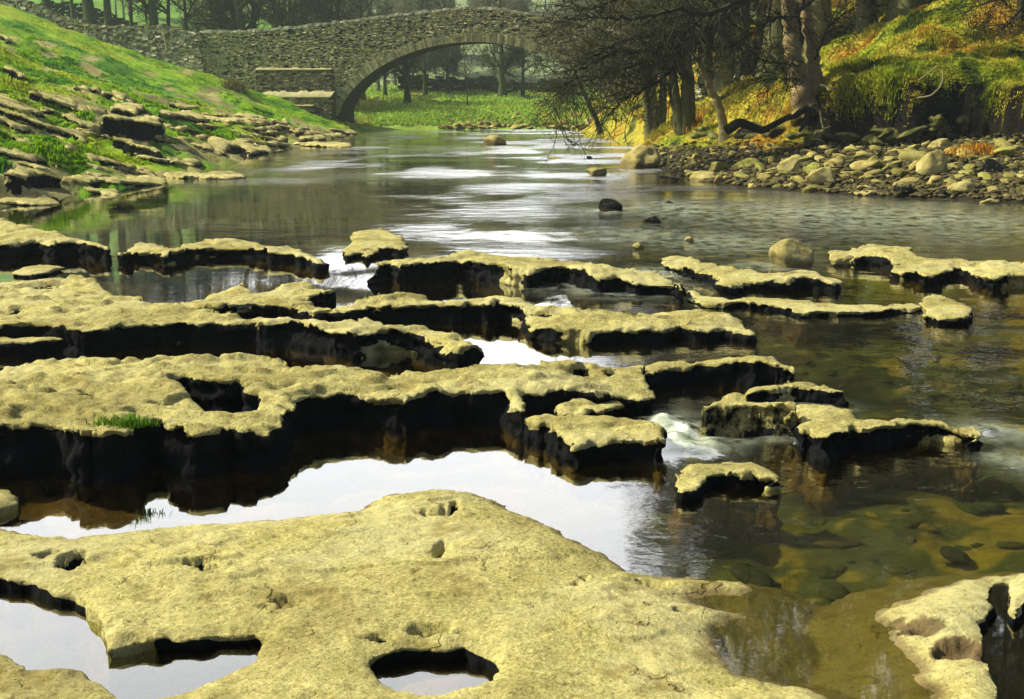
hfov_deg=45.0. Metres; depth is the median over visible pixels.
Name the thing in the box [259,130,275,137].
bank rock
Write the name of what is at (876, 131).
mossy boulder
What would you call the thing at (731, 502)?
rock ledge
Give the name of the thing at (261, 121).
bank rock
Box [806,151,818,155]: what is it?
cobble
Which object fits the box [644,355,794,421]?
rock ledge
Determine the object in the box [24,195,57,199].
bank rock
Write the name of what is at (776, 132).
boulder
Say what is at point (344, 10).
woodland tree
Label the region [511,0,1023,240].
wooded bank
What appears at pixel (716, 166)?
cobble
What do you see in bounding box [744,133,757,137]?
mossy boulder
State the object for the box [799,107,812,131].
exposed root
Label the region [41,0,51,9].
bare tree
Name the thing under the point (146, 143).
bank rock
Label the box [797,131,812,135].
mossy boulder
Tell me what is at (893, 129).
mossy boulder
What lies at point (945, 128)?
mossy boulder
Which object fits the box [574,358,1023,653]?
sunken stones
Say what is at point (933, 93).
exposed root
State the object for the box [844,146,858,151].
cobble
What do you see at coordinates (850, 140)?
mossy boulder
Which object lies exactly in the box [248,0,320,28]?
bare tree
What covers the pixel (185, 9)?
bare tree
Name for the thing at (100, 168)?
bank rock
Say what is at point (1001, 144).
cobble
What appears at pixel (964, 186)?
boulder
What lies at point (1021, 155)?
cobble
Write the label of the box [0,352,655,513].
rock ledge
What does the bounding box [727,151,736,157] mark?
cobble
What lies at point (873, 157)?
cobble
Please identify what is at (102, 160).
bank rock
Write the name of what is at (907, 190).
boulder
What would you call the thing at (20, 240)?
rock ledge
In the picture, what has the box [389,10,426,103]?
meadow tree
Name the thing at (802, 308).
rock ledge
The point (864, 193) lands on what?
boulder
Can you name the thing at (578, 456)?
stone block
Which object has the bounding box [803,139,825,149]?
boulder
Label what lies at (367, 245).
rock ledge
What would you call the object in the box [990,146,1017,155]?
cobble
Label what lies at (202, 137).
bank rock
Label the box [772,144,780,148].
cobble
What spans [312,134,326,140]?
bank rock
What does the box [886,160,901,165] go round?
cobble
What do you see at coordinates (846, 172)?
cobble
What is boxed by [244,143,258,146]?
bank rock
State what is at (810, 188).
cobble
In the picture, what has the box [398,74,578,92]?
meadow wall
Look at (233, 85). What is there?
bare shrub
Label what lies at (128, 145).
bank rock
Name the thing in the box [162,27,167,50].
wooden stake
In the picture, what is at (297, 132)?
bank rock
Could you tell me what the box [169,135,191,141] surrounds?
bank rock
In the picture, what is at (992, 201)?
boulder
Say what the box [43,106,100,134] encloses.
bank rock
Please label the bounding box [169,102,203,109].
bank rock
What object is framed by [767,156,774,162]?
cobble
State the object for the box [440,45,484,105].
meadow tree
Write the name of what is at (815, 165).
cobble
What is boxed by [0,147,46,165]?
bank rock
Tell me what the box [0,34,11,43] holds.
bank rock
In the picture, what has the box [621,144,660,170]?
boulder
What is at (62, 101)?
bank rock
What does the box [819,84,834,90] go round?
exposed root
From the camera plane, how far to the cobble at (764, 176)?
31.41 m
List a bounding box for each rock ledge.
[0,218,133,264]
[0,274,484,368]
[0,337,112,354]
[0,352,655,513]
[12,265,64,277]
[127,238,329,271]
[153,281,539,324]
[342,227,409,261]
[367,249,685,303]
[521,305,756,367]
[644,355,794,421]
[661,255,841,294]
[665,461,782,551]
[686,290,922,340]
[828,244,1023,289]
[919,294,973,346]
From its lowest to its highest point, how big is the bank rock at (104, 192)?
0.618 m
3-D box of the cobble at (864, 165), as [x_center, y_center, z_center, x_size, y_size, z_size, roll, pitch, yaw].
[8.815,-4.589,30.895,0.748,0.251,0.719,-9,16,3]
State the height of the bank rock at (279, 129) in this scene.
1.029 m
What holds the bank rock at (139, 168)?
on the grass bank at (208, 93)
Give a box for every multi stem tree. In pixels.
[532,0,705,140]
[562,0,765,135]
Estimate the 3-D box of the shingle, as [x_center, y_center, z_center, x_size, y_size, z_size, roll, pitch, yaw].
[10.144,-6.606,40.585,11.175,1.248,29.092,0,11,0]
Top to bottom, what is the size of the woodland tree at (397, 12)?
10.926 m
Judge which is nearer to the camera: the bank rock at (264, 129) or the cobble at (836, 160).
the cobble at (836, 160)
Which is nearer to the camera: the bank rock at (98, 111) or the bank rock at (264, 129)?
the bank rock at (98, 111)
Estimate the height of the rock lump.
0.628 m
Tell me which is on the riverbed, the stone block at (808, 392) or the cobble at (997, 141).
the stone block at (808, 392)
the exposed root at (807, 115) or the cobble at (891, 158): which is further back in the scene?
the exposed root at (807, 115)
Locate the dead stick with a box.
[917,66,937,81]
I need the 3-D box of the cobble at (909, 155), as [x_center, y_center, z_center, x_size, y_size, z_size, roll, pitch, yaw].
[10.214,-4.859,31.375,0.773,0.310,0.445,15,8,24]
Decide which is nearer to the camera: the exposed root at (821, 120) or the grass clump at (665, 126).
the exposed root at (821, 120)
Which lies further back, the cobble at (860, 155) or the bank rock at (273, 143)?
the bank rock at (273, 143)
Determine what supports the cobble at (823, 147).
on the shingle
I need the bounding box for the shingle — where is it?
[652,132,1023,200]
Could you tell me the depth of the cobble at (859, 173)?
30.03 m
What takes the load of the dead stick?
on the wooded bank at (954, 106)
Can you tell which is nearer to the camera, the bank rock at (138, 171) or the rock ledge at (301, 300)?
the rock ledge at (301, 300)
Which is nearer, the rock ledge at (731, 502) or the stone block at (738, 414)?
the rock ledge at (731, 502)
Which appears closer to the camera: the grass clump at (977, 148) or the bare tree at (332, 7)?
the grass clump at (977, 148)
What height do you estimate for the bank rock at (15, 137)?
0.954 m
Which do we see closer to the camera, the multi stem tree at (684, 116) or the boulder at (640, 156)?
the boulder at (640, 156)
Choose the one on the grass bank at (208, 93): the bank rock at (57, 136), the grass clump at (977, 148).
the bank rock at (57, 136)
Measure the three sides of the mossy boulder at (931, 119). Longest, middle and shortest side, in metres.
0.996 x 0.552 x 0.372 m
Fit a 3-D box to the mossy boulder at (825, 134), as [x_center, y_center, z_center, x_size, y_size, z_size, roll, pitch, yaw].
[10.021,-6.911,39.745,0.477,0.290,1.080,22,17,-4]
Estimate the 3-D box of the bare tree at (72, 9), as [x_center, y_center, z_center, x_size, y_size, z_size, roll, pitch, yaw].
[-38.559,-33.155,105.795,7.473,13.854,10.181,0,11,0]
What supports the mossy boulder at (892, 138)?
on the wooded bank at (954, 106)
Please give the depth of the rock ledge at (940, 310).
12.52 m
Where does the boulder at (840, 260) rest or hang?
in the river water
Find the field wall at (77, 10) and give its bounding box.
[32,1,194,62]
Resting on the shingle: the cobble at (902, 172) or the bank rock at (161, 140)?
the cobble at (902, 172)
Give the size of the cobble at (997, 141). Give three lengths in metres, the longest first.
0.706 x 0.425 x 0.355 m
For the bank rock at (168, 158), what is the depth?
38.18 m
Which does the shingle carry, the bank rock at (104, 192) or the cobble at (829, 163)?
the cobble at (829, 163)
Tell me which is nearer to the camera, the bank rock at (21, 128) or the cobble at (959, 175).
the cobble at (959, 175)
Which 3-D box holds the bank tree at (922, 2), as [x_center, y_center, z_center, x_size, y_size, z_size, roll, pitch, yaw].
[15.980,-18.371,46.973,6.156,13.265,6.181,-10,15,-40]
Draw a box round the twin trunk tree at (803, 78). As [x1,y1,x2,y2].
[510,0,928,168]
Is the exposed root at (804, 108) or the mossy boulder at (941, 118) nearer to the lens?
the mossy boulder at (941, 118)
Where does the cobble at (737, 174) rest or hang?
on the shingle
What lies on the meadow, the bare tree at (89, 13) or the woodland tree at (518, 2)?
the woodland tree at (518, 2)
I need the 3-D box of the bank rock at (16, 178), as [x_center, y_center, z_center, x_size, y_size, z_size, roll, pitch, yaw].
[-10.961,-3.487,27.933,0.866,1.268,2.428,0,11,0]
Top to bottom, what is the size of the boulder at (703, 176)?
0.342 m
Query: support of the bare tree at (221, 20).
on the grass bank at (208, 93)
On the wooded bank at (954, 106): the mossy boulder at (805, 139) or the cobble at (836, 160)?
the mossy boulder at (805, 139)
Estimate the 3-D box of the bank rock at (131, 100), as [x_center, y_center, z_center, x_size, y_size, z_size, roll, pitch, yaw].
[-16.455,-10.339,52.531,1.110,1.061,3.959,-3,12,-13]
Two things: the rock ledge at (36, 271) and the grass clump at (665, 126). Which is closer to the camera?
the rock ledge at (36, 271)
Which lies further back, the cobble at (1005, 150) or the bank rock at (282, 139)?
the bank rock at (282, 139)
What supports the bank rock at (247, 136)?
on the grass bank at (208, 93)
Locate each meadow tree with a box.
[363,0,397,96]
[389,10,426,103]
[405,0,454,95]
[428,0,472,92]
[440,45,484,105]
[472,0,534,96]
[494,0,549,97]
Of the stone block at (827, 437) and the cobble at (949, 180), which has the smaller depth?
the stone block at (827, 437)
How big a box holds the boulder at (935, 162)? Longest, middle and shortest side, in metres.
0.914 x 0.737 x 0.550 m
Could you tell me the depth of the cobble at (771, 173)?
32.08 m
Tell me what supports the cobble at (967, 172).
on the shingle
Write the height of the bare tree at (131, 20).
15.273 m
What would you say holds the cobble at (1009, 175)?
on the shingle
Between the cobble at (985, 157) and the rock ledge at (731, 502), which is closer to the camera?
the rock ledge at (731, 502)
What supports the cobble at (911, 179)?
on the shingle
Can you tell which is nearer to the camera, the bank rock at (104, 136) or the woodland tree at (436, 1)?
the bank rock at (104, 136)
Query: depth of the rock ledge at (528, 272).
15.09 m
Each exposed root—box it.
[784,104,808,120]
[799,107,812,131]
[811,104,834,117]
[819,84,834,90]
[819,110,830,128]
[917,70,942,98]
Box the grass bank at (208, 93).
[0,3,365,206]
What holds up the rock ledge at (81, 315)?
on the riverbed
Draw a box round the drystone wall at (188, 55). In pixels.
[0,0,205,72]
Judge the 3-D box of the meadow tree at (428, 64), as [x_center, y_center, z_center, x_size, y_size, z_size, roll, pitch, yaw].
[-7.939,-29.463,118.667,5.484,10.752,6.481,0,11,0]
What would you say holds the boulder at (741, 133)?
on the shingle
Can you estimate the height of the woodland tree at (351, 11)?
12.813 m
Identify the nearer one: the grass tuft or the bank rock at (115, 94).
the grass tuft
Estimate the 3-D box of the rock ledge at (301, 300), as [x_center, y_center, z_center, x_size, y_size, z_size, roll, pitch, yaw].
[-1.622,-0.221,12.889,4.173,0.803,1.651,0,11,0]
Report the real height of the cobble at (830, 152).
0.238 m
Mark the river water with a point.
(322, 203)
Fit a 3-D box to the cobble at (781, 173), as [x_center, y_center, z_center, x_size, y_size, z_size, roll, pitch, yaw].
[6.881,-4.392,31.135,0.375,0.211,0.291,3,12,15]
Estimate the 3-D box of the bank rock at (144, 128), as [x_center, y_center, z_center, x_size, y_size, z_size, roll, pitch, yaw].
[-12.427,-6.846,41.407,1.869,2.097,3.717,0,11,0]
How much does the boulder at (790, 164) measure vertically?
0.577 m
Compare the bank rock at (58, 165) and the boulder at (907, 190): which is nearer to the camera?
the boulder at (907, 190)
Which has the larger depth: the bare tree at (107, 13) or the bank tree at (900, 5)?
the bare tree at (107, 13)
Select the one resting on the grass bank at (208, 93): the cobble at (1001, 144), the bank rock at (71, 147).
the bank rock at (71, 147)
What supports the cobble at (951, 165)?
on the shingle
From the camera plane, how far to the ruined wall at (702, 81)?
56.02 m
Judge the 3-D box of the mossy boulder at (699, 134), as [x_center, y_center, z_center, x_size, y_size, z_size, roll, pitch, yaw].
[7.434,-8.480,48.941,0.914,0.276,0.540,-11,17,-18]
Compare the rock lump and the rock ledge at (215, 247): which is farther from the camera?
the rock ledge at (215, 247)
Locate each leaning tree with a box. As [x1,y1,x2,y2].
[528,8,636,134]
[615,0,743,144]
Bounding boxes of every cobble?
[686,171,709,176]
[692,154,699,158]
[709,161,727,172]
[714,175,722,182]
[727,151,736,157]
[731,158,759,167]
[734,171,747,178]
[755,162,765,171]
[756,172,777,176]
[757,174,771,179]
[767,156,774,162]
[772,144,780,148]
[778,171,791,175]
[790,175,804,183]
[798,155,813,161]
[802,184,820,192]
[803,167,816,173]
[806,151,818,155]
[806,162,820,168]
[814,155,824,161]
[818,145,830,149]
[823,161,834,166]
[825,148,836,154]
[828,157,843,163]
[833,153,845,157]
[840,171,851,173]
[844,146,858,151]
[849,160,879,170]
[851,170,863,176]
[852,153,874,158]
[858,173,875,179]
[864,170,881,174]
[868,155,883,164]
[882,165,891,171]
[883,156,893,161]
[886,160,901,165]
[891,168,908,175]
[893,181,904,185]
[898,151,924,161]
[900,177,919,182]
[908,144,920,148]
[908,165,915,170]
[909,160,919,166]
[926,182,935,186]
[928,175,942,182]
[943,178,956,183]
[947,163,958,167]
[954,174,965,178]
[956,148,974,156]
[958,169,973,175]
[963,164,975,169]
[978,172,991,180]
[979,155,991,159]
[986,186,997,191]
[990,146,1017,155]
[994,138,1012,145]
[998,143,1008,146]
[1000,179,1010,183]
[1003,172,1015,178]
[1014,152,1023,157]
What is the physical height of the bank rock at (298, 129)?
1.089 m
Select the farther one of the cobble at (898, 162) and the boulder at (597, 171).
the boulder at (597, 171)
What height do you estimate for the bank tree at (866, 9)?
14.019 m
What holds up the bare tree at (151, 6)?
on the grass bank at (208, 93)
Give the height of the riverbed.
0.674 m
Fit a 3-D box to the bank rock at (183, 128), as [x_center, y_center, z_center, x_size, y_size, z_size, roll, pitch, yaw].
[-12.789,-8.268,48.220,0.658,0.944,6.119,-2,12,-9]
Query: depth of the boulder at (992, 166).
29.29 m
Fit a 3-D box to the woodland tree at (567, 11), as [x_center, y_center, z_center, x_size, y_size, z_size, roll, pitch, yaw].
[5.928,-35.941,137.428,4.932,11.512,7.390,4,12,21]
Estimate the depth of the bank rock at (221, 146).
49.53 m
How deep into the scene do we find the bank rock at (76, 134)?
37.22 m
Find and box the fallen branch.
[723,113,791,134]
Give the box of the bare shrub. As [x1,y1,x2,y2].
[218,77,250,92]
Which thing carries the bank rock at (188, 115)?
on the grass bank at (208, 93)
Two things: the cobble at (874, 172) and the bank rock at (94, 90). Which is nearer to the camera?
the cobble at (874, 172)
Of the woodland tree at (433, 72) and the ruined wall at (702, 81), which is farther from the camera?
the woodland tree at (433, 72)
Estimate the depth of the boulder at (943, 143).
32.97 m
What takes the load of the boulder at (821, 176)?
on the shingle
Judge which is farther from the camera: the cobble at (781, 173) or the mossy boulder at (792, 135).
the mossy boulder at (792, 135)
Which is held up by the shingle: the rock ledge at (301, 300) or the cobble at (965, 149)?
the cobble at (965, 149)
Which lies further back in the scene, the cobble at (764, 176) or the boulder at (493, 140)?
the boulder at (493, 140)
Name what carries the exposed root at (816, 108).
attached to the twin trunk tree at (803, 78)
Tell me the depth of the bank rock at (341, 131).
75.65 m
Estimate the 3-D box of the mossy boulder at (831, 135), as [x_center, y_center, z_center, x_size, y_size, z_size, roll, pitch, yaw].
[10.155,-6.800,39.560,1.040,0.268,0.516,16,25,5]
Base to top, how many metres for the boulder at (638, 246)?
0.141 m
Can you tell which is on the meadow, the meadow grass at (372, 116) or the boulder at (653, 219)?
the meadow grass at (372, 116)
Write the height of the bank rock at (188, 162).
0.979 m
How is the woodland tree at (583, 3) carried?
on the meadow
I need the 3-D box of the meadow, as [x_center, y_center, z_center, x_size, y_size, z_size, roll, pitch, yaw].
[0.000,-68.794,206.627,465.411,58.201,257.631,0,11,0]
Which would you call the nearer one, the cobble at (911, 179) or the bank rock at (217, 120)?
the cobble at (911, 179)
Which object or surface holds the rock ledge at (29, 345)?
on the riverbed
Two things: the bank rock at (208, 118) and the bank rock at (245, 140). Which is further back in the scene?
the bank rock at (208, 118)
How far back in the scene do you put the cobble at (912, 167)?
29.96 m
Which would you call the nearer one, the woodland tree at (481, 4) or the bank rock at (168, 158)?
the bank rock at (168, 158)
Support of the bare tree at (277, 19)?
on the grass bank at (208, 93)
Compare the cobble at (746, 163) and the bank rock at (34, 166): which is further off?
the cobble at (746, 163)
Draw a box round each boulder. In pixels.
[483,135,505,147]
[547,156,561,159]
[586,167,606,177]
[598,198,622,211]
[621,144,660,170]
[633,242,644,249]
[642,216,660,222]
[658,176,679,180]
[684,236,693,243]
[689,131,708,137]
[689,171,715,181]
[707,130,717,138]
[733,128,754,139]
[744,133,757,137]
[748,183,756,187]
[768,127,785,138]
[769,238,813,267]
[777,157,800,171]
[785,133,801,138]
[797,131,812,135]
[801,132,823,142]
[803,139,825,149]
[805,167,835,184]
[814,130,833,140]
[819,129,830,139]
[829,254,853,265]
[834,132,860,141]
[841,137,855,144]
[854,190,876,195]
[861,135,884,146]
[869,128,882,134]
[876,131,890,139]
[883,127,896,134]
[885,133,905,142]
[893,186,918,195]
[896,125,927,139]
[916,149,947,176]
[926,127,938,135]
[927,116,943,125]
[927,123,951,133]
[927,138,950,148]
[934,114,946,123]
[936,190,948,195]
[947,180,974,192]
[956,115,969,124]
[976,159,1008,173]
[980,198,999,203]
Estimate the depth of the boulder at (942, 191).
27.63 m
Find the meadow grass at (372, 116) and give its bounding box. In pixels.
[343,84,600,127]
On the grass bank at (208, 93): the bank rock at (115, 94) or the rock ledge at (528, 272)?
the bank rock at (115, 94)
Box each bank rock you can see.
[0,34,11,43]
[0,95,44,117]
[0,108,88,143]
[0,116,29,134]
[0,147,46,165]
[0,197,58,205]
[2,66,27,81]
[4,166,60,194]
[12,134,34,146]
[16,161,47,170]
[18,122,63,139]
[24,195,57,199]
[28,90,78,109]
[40,98,90,111]
[40,109,55,114]
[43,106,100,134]
[49,163,70,168]
[55,120,92,131]
[59,141,83,151]
[61,174,167,187]
[73,85,100,93]
[77,129,110,138]
[82,187,119,194]
[85,153,136,172]
[85,162,111,172]
[86,172,120,177]
[87,105,107,114]
[100,114,165,142]
[101,90,129,100]
[110,102,146,116]
[111,97,136,102]
[112,137,163,157]
[112,166,155,175]
[113,136,150,146]
[118,166,146,170]
[133,153,181,162]
[136,155,201,167]
[147,137,170,145]
[158,110,207,122]
[164,171,245,179]
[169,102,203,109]
[169,125,196,134]
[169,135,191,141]
[170,142,191,152]
[190,134,215,140]
[192,136,272,156]
[194,112,218,120]
[194,143,213,151]
[197,123,223,129]
[200,112,227,116]
[200,123,213,128]
[211,119,227,122]
[215,116,239,123]
[231,117,243,120]
[232,113,266,119]
[234,138,253,143]
[235,124,276,131]
[237,117,273,126]
[239,132,265,141]
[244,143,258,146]
[254,140,289,148]
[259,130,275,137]
[264,135,287,142]
[266,125,281,131]
[271,118,288,124]
[280,125,309,136]
[289,129,303,134]
[292,141,351,146]
[299,135,313,141]
[303,130,325,135]
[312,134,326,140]
[325,132,342,137]
[329,128,356,133]
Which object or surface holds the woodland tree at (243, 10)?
on the meadow
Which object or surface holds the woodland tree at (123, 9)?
on the meadow
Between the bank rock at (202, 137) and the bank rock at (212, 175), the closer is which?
the bank rock at (212, 175)
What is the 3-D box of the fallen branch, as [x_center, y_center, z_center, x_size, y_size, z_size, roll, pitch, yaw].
[7.806,-7.043,38.650,2.550,0.662,0.686,-5,12,-23]
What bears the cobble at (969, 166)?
on the shingle
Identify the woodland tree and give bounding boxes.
[114,0,117,22]
[115,0,137,20]
[226,5,250,24]
[304,0,358,20]
[334,0,363,19]
[366,0,395,90]
[373,0,425,70]
[377,0,400,85]
[404,0,447,73]
[421,0,473,75]
[461,0,481,7]
[467,0,519,77]
[468,0,532,10]
[543,0,582,73]
[561,0,594,21]
[589,0,625,28]
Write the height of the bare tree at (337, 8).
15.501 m
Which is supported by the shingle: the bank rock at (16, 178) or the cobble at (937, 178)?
the cobble at (937, 178)
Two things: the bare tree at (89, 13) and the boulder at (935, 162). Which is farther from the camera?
the bare tree at (89, 13)
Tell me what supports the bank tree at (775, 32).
on the wooded bank at (954, 106)
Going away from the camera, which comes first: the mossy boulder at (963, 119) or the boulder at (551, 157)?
the mossy boulder at (963, 119)
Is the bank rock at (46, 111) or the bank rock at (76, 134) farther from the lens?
the bank rock at (46, 111)
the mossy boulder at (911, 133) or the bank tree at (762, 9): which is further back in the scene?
the bank tree at (762, 9)
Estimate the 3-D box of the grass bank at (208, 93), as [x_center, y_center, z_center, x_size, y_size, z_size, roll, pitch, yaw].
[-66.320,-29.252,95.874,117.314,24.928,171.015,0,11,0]
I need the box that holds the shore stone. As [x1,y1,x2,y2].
[510,125,520,128]
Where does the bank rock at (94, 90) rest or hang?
on the grass bank at (208, 93)
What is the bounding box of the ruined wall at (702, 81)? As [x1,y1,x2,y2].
[695,4,804,101]
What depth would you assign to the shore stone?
89.86 m
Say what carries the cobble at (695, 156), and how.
on the shingle
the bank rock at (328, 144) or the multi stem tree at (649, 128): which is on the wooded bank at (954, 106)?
the multi stem tree at (649, 128)
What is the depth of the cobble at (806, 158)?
34.11 m
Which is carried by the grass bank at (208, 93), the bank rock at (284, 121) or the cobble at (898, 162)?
the bank rock at (284, 121)
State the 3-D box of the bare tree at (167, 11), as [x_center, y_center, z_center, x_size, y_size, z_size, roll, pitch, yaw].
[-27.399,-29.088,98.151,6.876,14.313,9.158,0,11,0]
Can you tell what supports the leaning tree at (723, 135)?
on the wooded bank at (954, 106)
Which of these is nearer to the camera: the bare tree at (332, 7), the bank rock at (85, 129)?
the bank rock at (85, 129)
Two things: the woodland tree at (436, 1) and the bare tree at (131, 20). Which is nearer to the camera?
the bare tree at (131, 20)
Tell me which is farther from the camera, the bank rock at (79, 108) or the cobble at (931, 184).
the bank rock at (79, 108)
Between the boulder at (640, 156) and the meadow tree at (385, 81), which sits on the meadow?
the meadow tree at (385, 81)
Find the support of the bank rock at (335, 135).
on the grass bank at (208, 93)
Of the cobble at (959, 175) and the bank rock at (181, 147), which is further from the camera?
the bank rock at (181, 147)
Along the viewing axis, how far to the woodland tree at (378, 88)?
124.23 m
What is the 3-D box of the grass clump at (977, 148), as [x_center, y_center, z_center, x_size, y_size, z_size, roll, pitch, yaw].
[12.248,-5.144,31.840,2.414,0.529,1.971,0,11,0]
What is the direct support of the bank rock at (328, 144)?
on the grass bank at (208, 93)
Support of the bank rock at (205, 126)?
on the grass bank at (208, 93)
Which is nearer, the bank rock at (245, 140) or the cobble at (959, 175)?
the cobble at (959, 175)
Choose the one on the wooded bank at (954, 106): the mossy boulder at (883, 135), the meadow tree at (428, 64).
the mossy boulder at (883, 135)
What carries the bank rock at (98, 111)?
on the grass bank at (208, 93)
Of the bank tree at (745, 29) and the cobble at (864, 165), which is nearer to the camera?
the cobble at (864, 165)
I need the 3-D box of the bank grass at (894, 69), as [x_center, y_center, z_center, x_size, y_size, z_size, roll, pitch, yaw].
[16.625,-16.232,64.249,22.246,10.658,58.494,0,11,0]
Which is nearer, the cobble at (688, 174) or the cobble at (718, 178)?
the cobble at (718, 178)
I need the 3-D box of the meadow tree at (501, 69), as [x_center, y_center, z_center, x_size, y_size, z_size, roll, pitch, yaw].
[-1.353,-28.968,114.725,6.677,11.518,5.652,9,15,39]
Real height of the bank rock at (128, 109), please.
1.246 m
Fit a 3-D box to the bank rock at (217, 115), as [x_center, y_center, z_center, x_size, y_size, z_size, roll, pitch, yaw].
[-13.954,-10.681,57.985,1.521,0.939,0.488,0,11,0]
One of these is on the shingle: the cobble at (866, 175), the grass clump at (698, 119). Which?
the cobble at (866, 175)
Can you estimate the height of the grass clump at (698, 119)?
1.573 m
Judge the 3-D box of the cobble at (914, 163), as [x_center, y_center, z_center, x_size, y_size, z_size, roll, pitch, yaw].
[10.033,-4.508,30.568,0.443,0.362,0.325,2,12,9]
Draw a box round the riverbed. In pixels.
[0,142,1023,698]
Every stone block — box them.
[521,414,670,510]
[554,398,628,417]
[693,392,797,488]
[745,382,848,408]
[787,404,982,516]
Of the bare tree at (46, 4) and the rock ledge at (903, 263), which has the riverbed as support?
the rock ledge at (903, 263)
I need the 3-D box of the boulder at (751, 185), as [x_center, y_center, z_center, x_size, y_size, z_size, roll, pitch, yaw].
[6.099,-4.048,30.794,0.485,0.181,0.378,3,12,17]
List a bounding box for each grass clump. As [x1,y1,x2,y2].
[644,121,672,139]
[673,102,707,133]
[944,140,1023,159]
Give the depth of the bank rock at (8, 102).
38.59 m
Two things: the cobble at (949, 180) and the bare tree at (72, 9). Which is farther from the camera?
the bare tree at (72, 9)
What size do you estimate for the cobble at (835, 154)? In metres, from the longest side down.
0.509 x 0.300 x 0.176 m
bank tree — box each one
[660,0,766,97]
[713,2,800,93]
[736,11,749,42]
[754,0,784,79]
[801,0,833,56]
[856,0,878,32]
[884,0,917,21]
[917,0,936,6]
[925,0,1023,53]
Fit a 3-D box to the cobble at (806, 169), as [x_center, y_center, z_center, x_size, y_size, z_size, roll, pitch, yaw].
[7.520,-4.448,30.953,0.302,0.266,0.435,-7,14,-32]
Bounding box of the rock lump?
[0,489,20,531]
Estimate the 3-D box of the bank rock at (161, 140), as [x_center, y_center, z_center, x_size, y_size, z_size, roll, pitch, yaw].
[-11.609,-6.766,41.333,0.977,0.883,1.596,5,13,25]
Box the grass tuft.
[85,409,166,429]
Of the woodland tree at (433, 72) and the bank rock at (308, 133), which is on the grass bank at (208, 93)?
the bank rock at (308, 133)
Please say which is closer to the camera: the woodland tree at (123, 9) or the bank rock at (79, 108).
the bank rock at (79, 108)
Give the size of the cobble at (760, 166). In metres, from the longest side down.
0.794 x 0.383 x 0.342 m
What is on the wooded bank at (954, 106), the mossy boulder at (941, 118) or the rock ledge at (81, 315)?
the mossy boulder at (941, 118)
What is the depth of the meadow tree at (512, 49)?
114.72 m
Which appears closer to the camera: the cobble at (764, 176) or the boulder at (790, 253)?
the boulder at (790, 253)
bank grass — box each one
[594,0,1023,148]
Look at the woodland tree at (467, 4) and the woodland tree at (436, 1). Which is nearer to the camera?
the woodland tree at (436, 1)
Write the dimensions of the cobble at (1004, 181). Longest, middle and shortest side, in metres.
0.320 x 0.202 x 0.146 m
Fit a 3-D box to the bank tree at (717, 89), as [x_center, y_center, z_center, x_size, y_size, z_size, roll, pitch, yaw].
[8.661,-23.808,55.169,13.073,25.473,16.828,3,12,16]
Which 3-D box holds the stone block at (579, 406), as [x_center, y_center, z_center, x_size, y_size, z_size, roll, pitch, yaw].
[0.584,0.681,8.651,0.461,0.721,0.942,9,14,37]
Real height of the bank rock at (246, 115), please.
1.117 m
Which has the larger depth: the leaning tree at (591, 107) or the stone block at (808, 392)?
the leaning tree at (591, 107)
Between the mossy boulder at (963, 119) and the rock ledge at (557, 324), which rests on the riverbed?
the rock ledge at (557, 324)
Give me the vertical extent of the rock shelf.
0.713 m
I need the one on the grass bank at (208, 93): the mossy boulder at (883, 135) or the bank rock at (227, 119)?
the bank rock at (227, 119)
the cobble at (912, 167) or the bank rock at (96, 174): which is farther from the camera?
the bank rock at (96, 174)
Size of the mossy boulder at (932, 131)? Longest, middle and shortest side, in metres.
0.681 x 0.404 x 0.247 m
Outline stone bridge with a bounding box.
[199,6,712,123]
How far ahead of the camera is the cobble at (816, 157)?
34.03 m
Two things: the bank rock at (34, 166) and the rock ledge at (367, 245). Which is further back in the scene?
the bank rock at (34, 166)
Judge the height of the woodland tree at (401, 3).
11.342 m
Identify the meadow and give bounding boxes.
[27,0,765,133]
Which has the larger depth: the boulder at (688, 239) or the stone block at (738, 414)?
the boulder at (688, 239)
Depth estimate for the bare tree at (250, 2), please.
95.56 m
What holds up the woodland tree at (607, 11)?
on the wooded bank at (954, 106)
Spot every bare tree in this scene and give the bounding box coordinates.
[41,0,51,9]
[70,0,75,18]
[82,0,98,26]
[103,0,112,25]
[123,0,161,42]
[125,0,169,25]
[129,0,132,40]
[139,0,232,33]
[172,0,247,31]
[176,0,284,33]
[208,0,265,29]
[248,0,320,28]
[255,0,335,28]
[260,0,334,27]
[285,0,360,22]
[299,0,362,23]
[328,0,380,100]
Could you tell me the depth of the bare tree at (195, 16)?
101.69 m
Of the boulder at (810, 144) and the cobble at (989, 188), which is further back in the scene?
the boulder at (810, 144)
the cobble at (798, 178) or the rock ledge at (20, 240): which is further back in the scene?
the cobble at (798, 178)
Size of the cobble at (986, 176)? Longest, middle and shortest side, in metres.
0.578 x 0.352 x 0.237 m
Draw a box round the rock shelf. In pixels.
[0,489,1023,698]
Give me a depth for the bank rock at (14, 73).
49.30 m
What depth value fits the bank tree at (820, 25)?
53.77 m
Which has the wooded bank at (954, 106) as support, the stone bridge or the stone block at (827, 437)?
the stone bridge
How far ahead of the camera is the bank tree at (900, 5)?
49.72 m
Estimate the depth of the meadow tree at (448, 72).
123.04 m
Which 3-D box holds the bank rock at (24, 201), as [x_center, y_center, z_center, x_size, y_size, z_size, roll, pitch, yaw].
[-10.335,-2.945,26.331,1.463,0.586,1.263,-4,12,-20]
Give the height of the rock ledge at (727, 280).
0.713 m
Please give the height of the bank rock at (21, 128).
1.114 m

